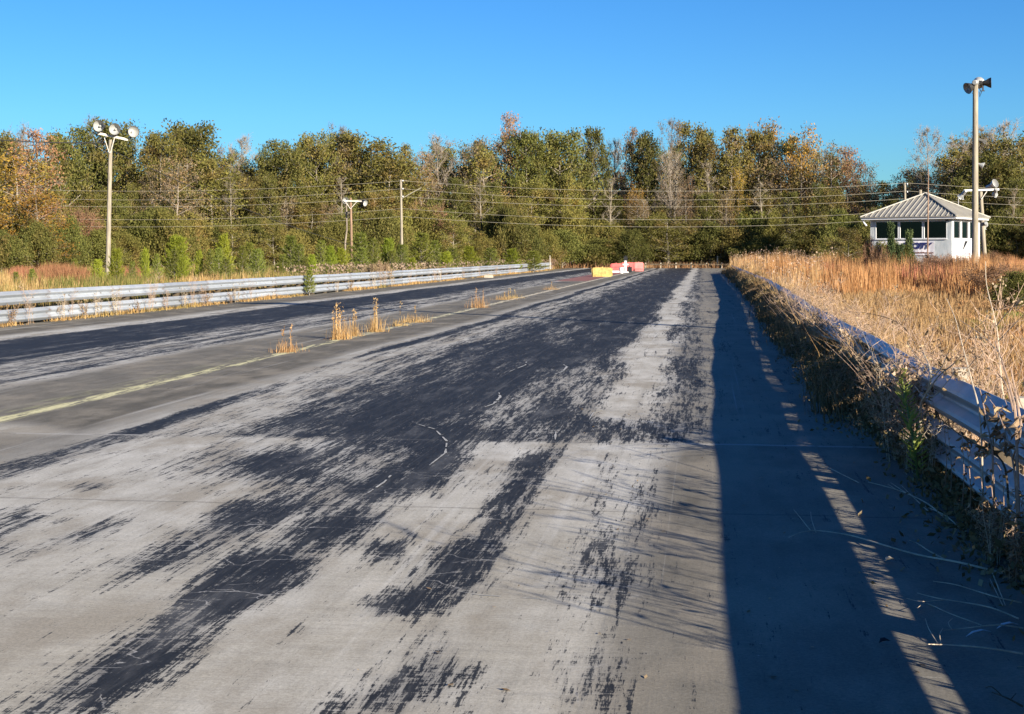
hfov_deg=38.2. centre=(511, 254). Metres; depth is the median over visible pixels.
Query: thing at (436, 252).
pine sapling
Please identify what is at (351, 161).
broadleaf tree
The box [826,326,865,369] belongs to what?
dead weed
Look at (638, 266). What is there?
water barrier
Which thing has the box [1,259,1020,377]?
ground
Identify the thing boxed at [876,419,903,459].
dead weed
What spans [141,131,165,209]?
slender tree
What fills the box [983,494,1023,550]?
dead weed
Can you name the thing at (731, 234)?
shrub
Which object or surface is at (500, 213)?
evergreen shrub
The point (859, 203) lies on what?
broadleaf tree
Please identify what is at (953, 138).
bare tree
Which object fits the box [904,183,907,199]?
utility pole
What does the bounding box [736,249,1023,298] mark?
broom sedge
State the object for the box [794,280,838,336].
dead weed
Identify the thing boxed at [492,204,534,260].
evergreen shrub
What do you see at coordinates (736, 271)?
overhanging grass
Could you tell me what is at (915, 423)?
dead weed
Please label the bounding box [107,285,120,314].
dead weed
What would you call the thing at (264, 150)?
evergreen tree
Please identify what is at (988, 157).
evergreen tree
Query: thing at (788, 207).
bare sapling
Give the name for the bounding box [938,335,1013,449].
dead weed
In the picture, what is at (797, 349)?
drooping weed
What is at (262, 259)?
pine sapling
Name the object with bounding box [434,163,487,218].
evergreen tree
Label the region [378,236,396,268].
pine sapling
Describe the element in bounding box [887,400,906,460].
dead weed
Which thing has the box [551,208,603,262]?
shrub
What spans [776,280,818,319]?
dead weed
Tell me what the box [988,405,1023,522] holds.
leafy vine
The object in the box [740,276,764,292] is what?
drooping weed
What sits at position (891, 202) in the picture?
slender evergreen tree
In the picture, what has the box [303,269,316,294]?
pine sapling
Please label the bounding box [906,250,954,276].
brown shrub
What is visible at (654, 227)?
shrub
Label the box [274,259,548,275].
verge seed heads
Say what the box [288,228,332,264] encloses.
evergreen shrub
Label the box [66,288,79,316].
dead weed
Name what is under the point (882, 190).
slender tree
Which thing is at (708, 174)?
bare sapling
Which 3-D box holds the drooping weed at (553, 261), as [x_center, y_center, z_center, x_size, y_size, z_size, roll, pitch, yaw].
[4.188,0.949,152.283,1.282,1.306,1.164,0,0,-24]
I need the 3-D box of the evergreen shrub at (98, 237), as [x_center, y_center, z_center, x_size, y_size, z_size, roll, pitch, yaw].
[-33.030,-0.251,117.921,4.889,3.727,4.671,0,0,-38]
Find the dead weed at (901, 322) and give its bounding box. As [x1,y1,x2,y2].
[892,311,913,340]
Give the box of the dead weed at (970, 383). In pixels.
[937,347,1007,444]
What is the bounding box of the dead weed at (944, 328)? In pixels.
[935,319,978,375]
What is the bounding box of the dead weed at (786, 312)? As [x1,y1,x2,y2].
[769,295,819,328]
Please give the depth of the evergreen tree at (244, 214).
151.11 m
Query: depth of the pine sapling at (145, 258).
77.75 m
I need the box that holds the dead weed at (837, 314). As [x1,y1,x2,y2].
[806,296,871,333]
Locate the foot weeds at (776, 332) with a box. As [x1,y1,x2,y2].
[720,269,884,426]
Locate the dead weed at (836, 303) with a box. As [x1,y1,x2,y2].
[825,292,849,318]
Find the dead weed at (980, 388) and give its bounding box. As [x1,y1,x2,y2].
[960,379,1001,438]
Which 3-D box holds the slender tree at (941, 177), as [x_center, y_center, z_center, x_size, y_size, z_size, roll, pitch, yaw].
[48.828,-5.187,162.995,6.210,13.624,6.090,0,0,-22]
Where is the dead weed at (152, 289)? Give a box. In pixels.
[144,272,159,309]
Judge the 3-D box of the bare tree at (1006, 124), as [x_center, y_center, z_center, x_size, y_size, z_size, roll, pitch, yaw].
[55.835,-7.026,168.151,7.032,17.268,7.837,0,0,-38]
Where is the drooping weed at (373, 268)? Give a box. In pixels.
[361,262,384,280]
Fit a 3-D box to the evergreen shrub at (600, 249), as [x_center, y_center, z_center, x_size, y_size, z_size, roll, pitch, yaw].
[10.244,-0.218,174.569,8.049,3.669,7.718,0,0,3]
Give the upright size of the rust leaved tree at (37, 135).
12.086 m
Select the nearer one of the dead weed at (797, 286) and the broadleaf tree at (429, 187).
the dead weed at (797, 286)
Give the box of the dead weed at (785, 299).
[775,280,793,312]
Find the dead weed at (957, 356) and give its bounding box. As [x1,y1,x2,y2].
[909,328,987,410]
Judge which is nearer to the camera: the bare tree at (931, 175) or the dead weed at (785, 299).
the dead weed at (785, 299)
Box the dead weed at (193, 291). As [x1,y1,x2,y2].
[188,275,198,306]
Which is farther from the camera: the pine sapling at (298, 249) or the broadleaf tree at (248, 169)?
the broadleaf tree at (248, 169)
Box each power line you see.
[7,196,1008,206]
[14,189,1014,199]
[26,181,1023,190]
[54,208,1020,219]
[85,216,1008,226]
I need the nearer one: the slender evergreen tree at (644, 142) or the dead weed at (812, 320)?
the dead weed at (812, 320)
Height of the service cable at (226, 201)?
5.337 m
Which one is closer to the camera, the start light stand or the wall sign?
the wall sign
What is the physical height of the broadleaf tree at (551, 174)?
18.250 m
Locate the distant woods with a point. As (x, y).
(616, 187)
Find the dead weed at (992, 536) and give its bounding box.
[961,502,1009,562]
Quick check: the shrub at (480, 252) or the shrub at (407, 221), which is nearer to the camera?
the shrub at (407, 221)
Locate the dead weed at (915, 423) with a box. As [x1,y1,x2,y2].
[887,371,935,470]
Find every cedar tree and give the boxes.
[885,221,896,263]
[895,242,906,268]
[903,228,914,263]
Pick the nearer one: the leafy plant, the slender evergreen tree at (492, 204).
the leafy plant
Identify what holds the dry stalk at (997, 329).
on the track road
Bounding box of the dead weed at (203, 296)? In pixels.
[199,285,209,305]
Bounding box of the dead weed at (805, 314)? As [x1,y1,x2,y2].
[795,300,827,341]
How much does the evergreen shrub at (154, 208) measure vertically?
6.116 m
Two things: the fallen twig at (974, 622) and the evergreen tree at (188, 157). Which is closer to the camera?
the fallen twig at (974, 622)
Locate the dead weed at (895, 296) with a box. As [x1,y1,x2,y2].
[835,282,914,335]
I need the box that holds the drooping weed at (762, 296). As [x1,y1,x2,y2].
[752,288,781,305]
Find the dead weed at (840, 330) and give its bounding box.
[815,311,869,366]
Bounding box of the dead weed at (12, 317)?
[6,303,21,324]
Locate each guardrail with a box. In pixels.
[0,263,549,323]
[731,265,1023,531]
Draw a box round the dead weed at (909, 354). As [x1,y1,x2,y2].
[870,289,947,438]
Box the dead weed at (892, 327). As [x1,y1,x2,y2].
[885,315,910,346]
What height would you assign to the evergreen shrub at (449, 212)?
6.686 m
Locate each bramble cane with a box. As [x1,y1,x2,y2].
[787,299,892,386]
[837,307,917,352]
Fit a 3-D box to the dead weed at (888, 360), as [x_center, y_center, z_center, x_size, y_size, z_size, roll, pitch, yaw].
[3.073,1.105,11.665,1.178,1.058,0.510,0,0,39]
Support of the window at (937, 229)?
in the timing tower
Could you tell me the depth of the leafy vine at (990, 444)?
8.39 m
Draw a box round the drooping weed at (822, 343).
[788,336,842,370]
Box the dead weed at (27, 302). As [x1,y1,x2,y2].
[18,282,38,323]
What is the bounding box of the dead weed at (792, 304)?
[783,295,801,319]
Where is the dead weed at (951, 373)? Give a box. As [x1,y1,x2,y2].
[924,359,980,434]
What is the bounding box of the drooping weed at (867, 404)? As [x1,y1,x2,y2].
[845,379,927,430]
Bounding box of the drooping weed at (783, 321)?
[759,314,803,333]
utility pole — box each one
[400,180,402,248]
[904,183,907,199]
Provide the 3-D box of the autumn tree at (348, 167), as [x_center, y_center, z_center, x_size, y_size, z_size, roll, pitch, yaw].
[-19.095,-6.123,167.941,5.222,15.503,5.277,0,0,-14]
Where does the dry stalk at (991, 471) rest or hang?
on the ground at (272, 297)
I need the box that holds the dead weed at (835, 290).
[816,271,845,311]
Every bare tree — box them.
[4,118,48,190]
[82,114,114,180]
[223,133,259,210]
[314,121,360,194]
[419,134,467,209]
[578,133,601,210]
[603,138,626,213]
[604,145,629,227]
[649,117,686,262]
[657,150,687,262]
[894,123,949,200]
[929,161,957,200]
[941,133,980,198]
[960,123,996,195]
[981,118,1023,192]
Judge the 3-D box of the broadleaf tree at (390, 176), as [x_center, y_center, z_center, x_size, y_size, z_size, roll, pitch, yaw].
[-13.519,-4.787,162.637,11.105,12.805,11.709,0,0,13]
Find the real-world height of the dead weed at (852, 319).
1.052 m
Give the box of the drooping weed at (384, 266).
[376,259,393,279]
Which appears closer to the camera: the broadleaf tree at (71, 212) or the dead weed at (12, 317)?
the dead weed at (12, 317)
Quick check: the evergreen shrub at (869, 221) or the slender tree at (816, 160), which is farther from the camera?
the slender tree at (816, 160)
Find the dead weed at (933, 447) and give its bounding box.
[914,405,942,476]
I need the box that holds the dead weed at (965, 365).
[948,344,992,390]
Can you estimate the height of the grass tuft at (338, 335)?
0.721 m
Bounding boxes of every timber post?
[952,367,968,434]
[1013,396,1023,474]
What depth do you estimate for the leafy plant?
10.53 m
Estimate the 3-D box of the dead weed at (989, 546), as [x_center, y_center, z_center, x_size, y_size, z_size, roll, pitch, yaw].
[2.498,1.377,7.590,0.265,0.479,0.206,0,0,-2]
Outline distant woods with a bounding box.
[2,159,982,266]
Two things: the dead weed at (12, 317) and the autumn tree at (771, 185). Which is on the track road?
the dead weed at (12, 317)
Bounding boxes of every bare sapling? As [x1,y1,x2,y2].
[155,172,178,211]
[217,175,240,223]
[330,175,353,218]
[470,175,491,230]
[601,176,621,255]
[636,199,649,256]
[661,156,686,263]
[692,188,709,263]
[695,159,718,259]
[718,192,732,263]
[751,180,772,217]
[782,198,794,230]
[1006,187,1021,222]
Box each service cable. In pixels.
[0,139,104,142]
[114,151,356,246]
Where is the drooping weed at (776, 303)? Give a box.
[763,295,797,314]
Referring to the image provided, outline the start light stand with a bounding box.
[623,255,628,272]
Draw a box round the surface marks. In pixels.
[367,362,760,643]
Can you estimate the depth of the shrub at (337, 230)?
141.97 m
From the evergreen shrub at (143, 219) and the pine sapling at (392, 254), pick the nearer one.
the pine sapling at (392, 254)
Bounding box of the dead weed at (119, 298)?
[115,285,122,310]
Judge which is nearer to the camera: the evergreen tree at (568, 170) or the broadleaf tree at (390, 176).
the broadleaf tree at (390, 176)
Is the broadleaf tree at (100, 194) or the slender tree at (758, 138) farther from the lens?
the slender tree at (758, 138)
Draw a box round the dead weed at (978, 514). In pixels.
[969,507,1004,558]
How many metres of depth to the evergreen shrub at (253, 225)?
139.24 m
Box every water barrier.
[592,267,612,276]
[610,263,621,272]
[621,262,633,270]
[633,262,643,270]
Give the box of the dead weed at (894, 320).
[882,307,901,335]
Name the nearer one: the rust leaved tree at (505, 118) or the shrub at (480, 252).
the shrub at (480, 252)
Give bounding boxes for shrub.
[0,208,35,267]
[0,229,37,271]
[0,231,12,268]
[10,219,66,271]
[13,225,46,267]
[28,232,89,267]
[48,226,87,266]
[54,214,96,265]
[61,203,105,266]
[78,228,131,266]
[100,230,143,267]
[111,214,163,266]
[116,210,169,266]
[134,204,171,260]
[140,207,200,266]
[161,232,209,266]
[181,211,215,264]
[196,230,219,267]
[203,223,244,265]
[223,216,276,264]
[262,228,314,267]
[271,228,309,265]
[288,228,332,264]
[306,217,358,261]
[315,212,366,260]
[354,209,416,263]
[385,210,425,257]
[399,203,445,261]
[405,197,458,257]
[424,208,475,256]
[469,233,502,259]
[477,213,504,259]
[482,207,513,259]
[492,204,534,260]
[506,221,552,260]
[523,227,556,262]
[538,227,571,266]
[543,227,597,267]
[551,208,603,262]
[570,237,625,266]
[576,221,608,264]
[597,219,641,263]
[610,228,656,262]
[630,211,679,262]
[683,220,740,266]
[703,224,762,263]
[724,210,766,263]
[726,235,783,259]
[750,207,792,253]
[753,236,800,256]
[789,234,821,257]
[792,227,836,256]
[816,208,856,253]
[816,222,865,259]
[842,212,869,254]
[848,207,879,254]
[856,231,877,268]
[865,359,909,464]
[867,240,886,266]
[870,242,889,270]
[903,243,919,269]
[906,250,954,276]
[906,335,961,463]
[925,253,968,275]
[954,253,981,274]
[956,260,1023,301]
[978,249,1010,263]
[979,212,999,252]
[980,212,1023,258]
[980,219,1018,258]
[981,270,1023,310]
[1008,215,1023,253]
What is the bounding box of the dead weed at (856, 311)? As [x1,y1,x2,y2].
[841,299,865,330]
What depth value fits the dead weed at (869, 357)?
12.09 m
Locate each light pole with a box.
[93,120,138,274]
[342,197,367,260]
[957,179,998,253]
[963,77,990,262]
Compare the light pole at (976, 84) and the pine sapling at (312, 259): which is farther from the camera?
the pine sapling at (312, 259)
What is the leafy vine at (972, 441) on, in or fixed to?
on the track road
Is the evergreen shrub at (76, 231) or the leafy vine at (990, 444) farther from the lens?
the evergreen shrub at (76, 231)
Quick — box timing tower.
[859,192,990,264]
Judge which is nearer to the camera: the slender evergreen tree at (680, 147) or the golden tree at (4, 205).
the golden tree at (4, 205)
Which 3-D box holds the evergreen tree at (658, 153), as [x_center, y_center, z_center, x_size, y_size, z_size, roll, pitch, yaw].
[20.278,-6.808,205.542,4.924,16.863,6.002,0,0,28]
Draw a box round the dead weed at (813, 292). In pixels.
[791,279,825,307]
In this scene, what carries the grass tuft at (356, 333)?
on the track road
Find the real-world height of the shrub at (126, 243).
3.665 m
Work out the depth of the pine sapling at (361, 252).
93.37 m
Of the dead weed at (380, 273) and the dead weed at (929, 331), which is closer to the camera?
the dead weed at (929, 331)
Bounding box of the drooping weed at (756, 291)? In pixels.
[743,287,766,303]
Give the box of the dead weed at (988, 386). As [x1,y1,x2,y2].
[963,274,1023,441]
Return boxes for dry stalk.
[940,421,955,486]
[944,427,961,491]
[946,298,985,511]
[958,432,972,505]
[960,261,1023,398]
[963,442,979,515]
[969,328,985,385]
[975,453,992,521]
[986,469,1002,528]
[995,341,1022,566]
[999,475,1011,533]
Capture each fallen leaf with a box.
[879,637,889,642]
[967,629,991,635]
[997,622,1015,627]
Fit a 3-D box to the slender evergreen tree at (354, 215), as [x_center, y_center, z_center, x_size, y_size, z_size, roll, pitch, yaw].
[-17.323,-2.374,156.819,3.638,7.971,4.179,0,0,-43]
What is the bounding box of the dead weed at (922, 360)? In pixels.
[897,341,995,434]
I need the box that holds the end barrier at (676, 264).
[644,263,729,267]
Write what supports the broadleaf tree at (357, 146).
on the ground at (272, 297)
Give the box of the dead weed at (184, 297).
[181,287,187,307]
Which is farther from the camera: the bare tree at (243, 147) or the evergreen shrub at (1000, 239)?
the bare tree at (243, 147)
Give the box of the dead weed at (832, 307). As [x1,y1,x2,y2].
[814,284,871,329]
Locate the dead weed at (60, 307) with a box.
[57,291,68,318]
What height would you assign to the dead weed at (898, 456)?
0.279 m
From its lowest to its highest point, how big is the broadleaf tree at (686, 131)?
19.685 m
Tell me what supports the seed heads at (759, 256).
attached to the weed stems
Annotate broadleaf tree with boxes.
[0,129,48,264]
[29,188,84,231]
[58,205,89,237]
[66,139,116,216]
[72,184,112,252]
[83,218,136,265]
[114,126,198,219]
[173,153,260,227]
[201,221,257,265]
[223,160,282,218]
[232,172,268,219]
[238,216,280,263]
[253,220,289,265]
[280,141,323,233]
[287,128,347,229]
[287,147,335,227]
[288,197,328,234]
[315,130,385,261]
[318,128,376,224]
[320,129,440,224]
[337,152,438,225]
[358,188,398,233]
[373,184,423,213]
[405,162,449,209]
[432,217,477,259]
[454,185,496,238]
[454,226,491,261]
[475,137,505,197]
[494,196,542,228]
[506,177,566,233]
[540,135,564,225]
[548,171,589,261]
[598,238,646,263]
[640,215,699,266]
[655,119,723,260]
[657,234,703,266]
[675,218,705,262]
[683,151,712,261]
[714,142,761,217]
[751,190,796,224]
[788,142,820,228]
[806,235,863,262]
[808,186,850,231]
[827,227,865,263]
[845,182,882,221]
[932,132,986,192]
[950,133,989,189]
[978,130,1023,218]
[978,161,1020,220]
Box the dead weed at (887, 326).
[878,319,896,339]
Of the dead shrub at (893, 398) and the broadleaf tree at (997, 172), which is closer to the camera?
the dead shrub at (893, 398)
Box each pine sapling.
[11,272,20,287]
[25,268,37,285]
[70,259,81,271]
[90,258,105,280]
[104,248,125,279]
[126,261,137,280]
[137,251,154,276]
[139,247,151,278]
[150,254,163,278]
[159,233,196,275]
[161,249,181,280]
[173,256,189,281]
[192,249,206,279]
[203,248,216,274]
[209,247,227,276]
[214,232,236,272]
[215,258,238,279]
[233,245,248,275]
[243,242,253,270]
[244,249,267,274]
[253,248,267,273]
[272,263,285,273]
[275,253,289,275]
[278,234,299,272]
[286,244,308,274]
[297,257,310,275]
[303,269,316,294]
[306,253,319,274]
[312,239,326,273]
[321,244,337,271]
[322,262,336,273]
[335,247,350,270]
[346,230,370,268]
[354,247,368,272]
[363,238,384,264]
[370,258,381,266]
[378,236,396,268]
[385,249,398,270]
[390,243,409,269]
[399,244,410,261]
[406,257,419,269]
[409,231,436,268]
[425,240,442,267]
[439,251,455,267]
[448,247,462,266]
[459,245,479,266]
[480,248,502,265]
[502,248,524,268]
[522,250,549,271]
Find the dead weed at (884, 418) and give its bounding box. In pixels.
[866,351,926,461]
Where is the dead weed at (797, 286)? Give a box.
[782,272,806,312]
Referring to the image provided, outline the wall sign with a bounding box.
[962,241,971,255]
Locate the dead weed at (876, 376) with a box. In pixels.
[855,342,932,454]
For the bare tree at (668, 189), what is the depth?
187.78 m
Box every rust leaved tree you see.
[2,128,72,223]
[488,111,528,212]
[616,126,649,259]
[817,146,870,219]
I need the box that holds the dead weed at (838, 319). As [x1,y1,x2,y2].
[814,300,856,347]
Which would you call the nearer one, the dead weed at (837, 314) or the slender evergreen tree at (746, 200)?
the dead weed at (837, 314)
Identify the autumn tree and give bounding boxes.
[66,137,96,210]
[113,124,139,219]
[135,169,163,267]
[141,153,213,249]
[181,204,201,218]
[200,206,224,221]
[207,142,228,191]
[276,197,307,234]
[313,202,342,228]
[324,132,363,214]
[399,149,443,208]
[448,133,505,230]
[572,140,601,203]
[586,146,613,263]
[624,194,654,261]
[673,172,699,262]
[712,186,738,229]
[742,154,812,224]
[794,139,861,228]
[840,159,878,217]
[855,179,889,211]
[881,165,925,199]
[980,131,1001,195]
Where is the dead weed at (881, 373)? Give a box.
[841,325,938,454]
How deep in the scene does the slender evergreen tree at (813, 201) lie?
171.14 m
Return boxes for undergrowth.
[788,325,1023,641]
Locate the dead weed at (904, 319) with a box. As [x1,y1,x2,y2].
[889,299,916,339]
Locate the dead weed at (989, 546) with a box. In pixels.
[971,481,1023,566]
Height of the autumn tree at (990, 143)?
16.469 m
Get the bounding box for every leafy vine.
[927,410,1009,517]
[974,385,1012,517]
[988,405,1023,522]
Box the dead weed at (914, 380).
[868,345,948,462]
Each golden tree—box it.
[0,151,74,247]
[0,169,23,234]
[0,190,79,264]
[547,199,586,263]
[623,185,648,255]
[726,167,751,225]
[738,116,781,216]
[770,121,830,232]
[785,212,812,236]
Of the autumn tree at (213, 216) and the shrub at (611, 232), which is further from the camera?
the shrub at (611, 232)
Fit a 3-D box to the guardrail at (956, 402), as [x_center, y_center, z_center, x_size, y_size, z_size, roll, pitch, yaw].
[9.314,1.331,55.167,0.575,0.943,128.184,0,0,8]
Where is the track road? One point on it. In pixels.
(196, 516)
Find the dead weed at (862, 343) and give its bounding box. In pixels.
[839,341,872,376]
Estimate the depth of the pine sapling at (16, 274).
63.96 m
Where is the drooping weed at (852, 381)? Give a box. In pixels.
[823,356,895,410]
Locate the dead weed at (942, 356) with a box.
[880,331,1009,391]
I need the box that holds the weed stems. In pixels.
[729,248,846,293]
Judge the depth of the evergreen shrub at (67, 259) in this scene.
112.89 m
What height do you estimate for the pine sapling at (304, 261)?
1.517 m
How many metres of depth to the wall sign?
76.72 m
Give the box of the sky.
[0,0,1023,205]
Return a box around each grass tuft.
[270,323,305,352]
[325,302,356,339]
[346,309,362,336]
[361,297,389,332]
[385,300,407,326]
[393,306,431,322]
[464,287,489,307]
[490,291,519,299]
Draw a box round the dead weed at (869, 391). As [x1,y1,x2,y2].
[857,348,912,443]
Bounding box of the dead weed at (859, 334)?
[838,314,877,367]
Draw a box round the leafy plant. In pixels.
[878,359,931,480]
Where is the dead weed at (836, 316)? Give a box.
[815,298,867,329]
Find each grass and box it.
[0,263,553,309]
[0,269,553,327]
[553,261,732,267]
[724,262,1012,450]
[806,285,1023,467]
[831,294,1023,431]
[897,311,1023,398]
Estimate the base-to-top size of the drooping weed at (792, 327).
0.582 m
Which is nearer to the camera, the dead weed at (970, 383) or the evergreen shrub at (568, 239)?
the dead weed at (970, 383)
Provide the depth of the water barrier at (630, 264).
145.20 m
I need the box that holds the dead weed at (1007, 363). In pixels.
[971,312,1023,397]
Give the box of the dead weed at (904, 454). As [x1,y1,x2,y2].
[894,408,923,474]
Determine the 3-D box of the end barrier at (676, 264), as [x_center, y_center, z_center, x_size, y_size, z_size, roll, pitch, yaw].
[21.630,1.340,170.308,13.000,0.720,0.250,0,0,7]
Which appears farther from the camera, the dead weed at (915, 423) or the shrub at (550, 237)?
the shrub at (550, 237)
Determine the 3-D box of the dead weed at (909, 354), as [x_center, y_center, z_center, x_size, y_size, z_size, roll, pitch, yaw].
[3.141,0.959,11.930,0.537,1.369,1.241,0,0,4]
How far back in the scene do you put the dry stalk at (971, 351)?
12.63 m
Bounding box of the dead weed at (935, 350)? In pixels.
[902,331,971,372]
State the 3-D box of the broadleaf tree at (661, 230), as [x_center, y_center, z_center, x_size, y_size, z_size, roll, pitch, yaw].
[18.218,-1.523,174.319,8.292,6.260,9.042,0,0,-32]
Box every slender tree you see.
[1,196,22,220]
[9,137,26,188]
[88,133,132,217]
[133,146,153,211]
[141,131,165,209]
[182,150,217,212]
[394,143,417,206]
[433,147,459,194]
[454,149,512,230]
[493,133,512,198]
[520,132,553,210]
[539,188,559,228]
[584,208,599,265]
[617,139,641,228]
[649,204,677,262]
[684,139,733,266]
[701,126,761,228]
[729,130,784,213]
[750,129,783,214]
[796,150,829,229]
[835,161,863,211]
[861,180,898,212]
[922,147,978,202]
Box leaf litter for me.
[749,319,1023,590]
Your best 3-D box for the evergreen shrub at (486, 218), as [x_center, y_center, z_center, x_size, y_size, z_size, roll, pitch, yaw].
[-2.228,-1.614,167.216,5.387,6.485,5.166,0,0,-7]
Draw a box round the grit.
[357,354,1023,690]
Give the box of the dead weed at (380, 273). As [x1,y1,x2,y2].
[378,261,384,285]
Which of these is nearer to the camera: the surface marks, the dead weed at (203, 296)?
the surface marks
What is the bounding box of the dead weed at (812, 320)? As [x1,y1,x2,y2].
[791,302,835,345]
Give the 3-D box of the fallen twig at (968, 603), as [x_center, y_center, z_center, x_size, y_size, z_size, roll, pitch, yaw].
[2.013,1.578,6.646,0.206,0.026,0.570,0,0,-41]
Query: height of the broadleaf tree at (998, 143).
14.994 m
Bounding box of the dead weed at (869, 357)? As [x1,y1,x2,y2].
[827,326,969,445]
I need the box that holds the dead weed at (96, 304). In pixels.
[90,293,101,316]
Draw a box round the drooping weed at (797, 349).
[770,337,834,366]
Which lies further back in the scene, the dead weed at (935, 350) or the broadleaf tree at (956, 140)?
the broadleaf tree at (956, 140)
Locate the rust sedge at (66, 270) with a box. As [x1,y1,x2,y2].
[34,260,94,284]
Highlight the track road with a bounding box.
[0,268,1023,713]
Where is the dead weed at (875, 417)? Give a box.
[863,367,924,448]
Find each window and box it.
[875,221,898,239]
[899,221,922,239]
[923,221,946,239]
[953,221,961,239]
[962,221,969,239]
[970,222,978,239]
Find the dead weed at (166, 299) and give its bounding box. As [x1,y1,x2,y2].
[162,290,170,309]
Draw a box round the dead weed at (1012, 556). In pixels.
[1001,504,1023,583]
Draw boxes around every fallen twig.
[788,510,1005,605]
[869,482,943,517]
[901,485,956,524]
[907,593,1018,618]
[917,603,1022,630]
[925,618,1022,654]
[933,579,1021,605]
[986,686,1022,707]
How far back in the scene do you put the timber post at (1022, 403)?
9.37 m
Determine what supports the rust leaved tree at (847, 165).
on the ground at (272, 297)
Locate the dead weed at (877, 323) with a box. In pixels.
[870,309,885,337]
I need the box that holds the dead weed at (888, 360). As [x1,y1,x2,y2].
[841,333,981,456]
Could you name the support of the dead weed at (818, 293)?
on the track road
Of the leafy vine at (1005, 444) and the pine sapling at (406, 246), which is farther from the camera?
the pine sapling at (406, 246)
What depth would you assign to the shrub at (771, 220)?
169.23 m
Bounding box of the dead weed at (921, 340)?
[876,323,946,409]
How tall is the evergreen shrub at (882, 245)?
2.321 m
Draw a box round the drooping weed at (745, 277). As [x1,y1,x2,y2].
[739,271,761,284]
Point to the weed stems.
(795, 276)
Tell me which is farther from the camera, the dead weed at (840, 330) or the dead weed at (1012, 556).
the dead weed at (840, 330)
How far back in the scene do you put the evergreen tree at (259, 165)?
174.96 m
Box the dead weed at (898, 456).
[892,433,907,464]
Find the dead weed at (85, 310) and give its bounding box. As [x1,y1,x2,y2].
[78,299,88,316]
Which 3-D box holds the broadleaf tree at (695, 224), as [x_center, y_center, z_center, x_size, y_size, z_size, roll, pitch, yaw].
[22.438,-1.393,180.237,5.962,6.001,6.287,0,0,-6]
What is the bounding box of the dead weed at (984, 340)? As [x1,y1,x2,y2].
[952,308,1023,474]
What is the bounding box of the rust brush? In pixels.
[4,264,143,285]
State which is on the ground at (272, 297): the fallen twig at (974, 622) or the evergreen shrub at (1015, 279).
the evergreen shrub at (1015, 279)
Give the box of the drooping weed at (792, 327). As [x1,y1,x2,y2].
[775,320,816,346]
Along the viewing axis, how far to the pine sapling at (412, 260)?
102.36 m
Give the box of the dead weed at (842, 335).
[818,316,897,345]
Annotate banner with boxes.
[879,241,933,254]
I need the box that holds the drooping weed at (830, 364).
[791,352,873,400]
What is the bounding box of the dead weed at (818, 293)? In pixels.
[801,282,839,313]
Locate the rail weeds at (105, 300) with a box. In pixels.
[0,266,547,322]
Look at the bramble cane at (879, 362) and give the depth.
15.48 m
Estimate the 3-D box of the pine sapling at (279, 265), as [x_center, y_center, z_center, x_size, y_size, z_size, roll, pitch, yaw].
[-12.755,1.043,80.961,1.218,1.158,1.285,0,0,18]
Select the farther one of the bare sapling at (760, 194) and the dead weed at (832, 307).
the bare sapling at (760, 194)
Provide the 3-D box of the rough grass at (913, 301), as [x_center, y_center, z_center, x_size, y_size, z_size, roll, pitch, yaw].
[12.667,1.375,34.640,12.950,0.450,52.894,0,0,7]
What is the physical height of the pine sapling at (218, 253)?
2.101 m
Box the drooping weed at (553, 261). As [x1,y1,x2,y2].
[551,258,557,268]
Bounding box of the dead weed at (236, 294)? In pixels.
[233,283,241,301]
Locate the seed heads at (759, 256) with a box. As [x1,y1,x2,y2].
[730,245,836,283]
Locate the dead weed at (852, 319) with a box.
[811,300,897,340]
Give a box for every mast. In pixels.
[344,204,347,263]
[927,169,928,254]
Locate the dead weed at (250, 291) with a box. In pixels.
[247,278,254,296]
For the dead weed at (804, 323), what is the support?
on the track road
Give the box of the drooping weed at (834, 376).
[811,366,856,395]
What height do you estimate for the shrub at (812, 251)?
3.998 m
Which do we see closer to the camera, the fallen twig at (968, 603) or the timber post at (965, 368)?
the fallen twig at (968, 603)
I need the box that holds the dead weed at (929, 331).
[912,315,943,354]
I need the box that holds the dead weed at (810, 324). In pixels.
[792,302,832,338]
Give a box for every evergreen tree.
[0,132,21,210]
[18,202,48,267]
[23,158,66,224]
[37,123,103,234]
[49,135,76,214]
[66,116,153,228]
[98,192,131,238]
[121,184,144,261]
[137,118,250,223]
[155,191,178,218]
[171,123,209,211]
[208,187,257,224]
[214,149,252,219]
[247,153,291,217]
[249,138,334,235]
[253,175,287,243]
[256,140,305,232]
[312,137,347,210]
[334,196,364,226]
[355,154,394,207]
[415,141,456,204]
[420,196,451,258]
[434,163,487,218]
[439,176,476,236]
[454,142,504,232]
[481,181,506,224]
[499,126,555,231]
[518,127,609,263]
[554,154,583,210]
[574,126,617,234]
[589,194,637,230]
[627,129,668,262]
[631,141,659,217]
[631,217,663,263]
[641,147,672,221]
[667,141,689,261]
[691,130,719,218]
[692,192,723,262]
[707,155,739,230]
[730,189,760,225]
[734,130,766,190]
[767,133,806,216]
[773,214,815,256]
[776,191,808,235]
[781,229,820,259]
[805,182,829,233]
[817,151,843,222]
[885,198,897,206]
[891,181,910,200]
[896,168,934,201]
[941,148,1023,221]
[945,176,978,208]
[990,175,1023,224]
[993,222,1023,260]
[995,139,1023,200]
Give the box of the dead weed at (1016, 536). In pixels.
[1003,472,1023,580]
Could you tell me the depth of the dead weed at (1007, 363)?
9.84 m
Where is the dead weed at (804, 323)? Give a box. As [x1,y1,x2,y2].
[791,301,820,343]

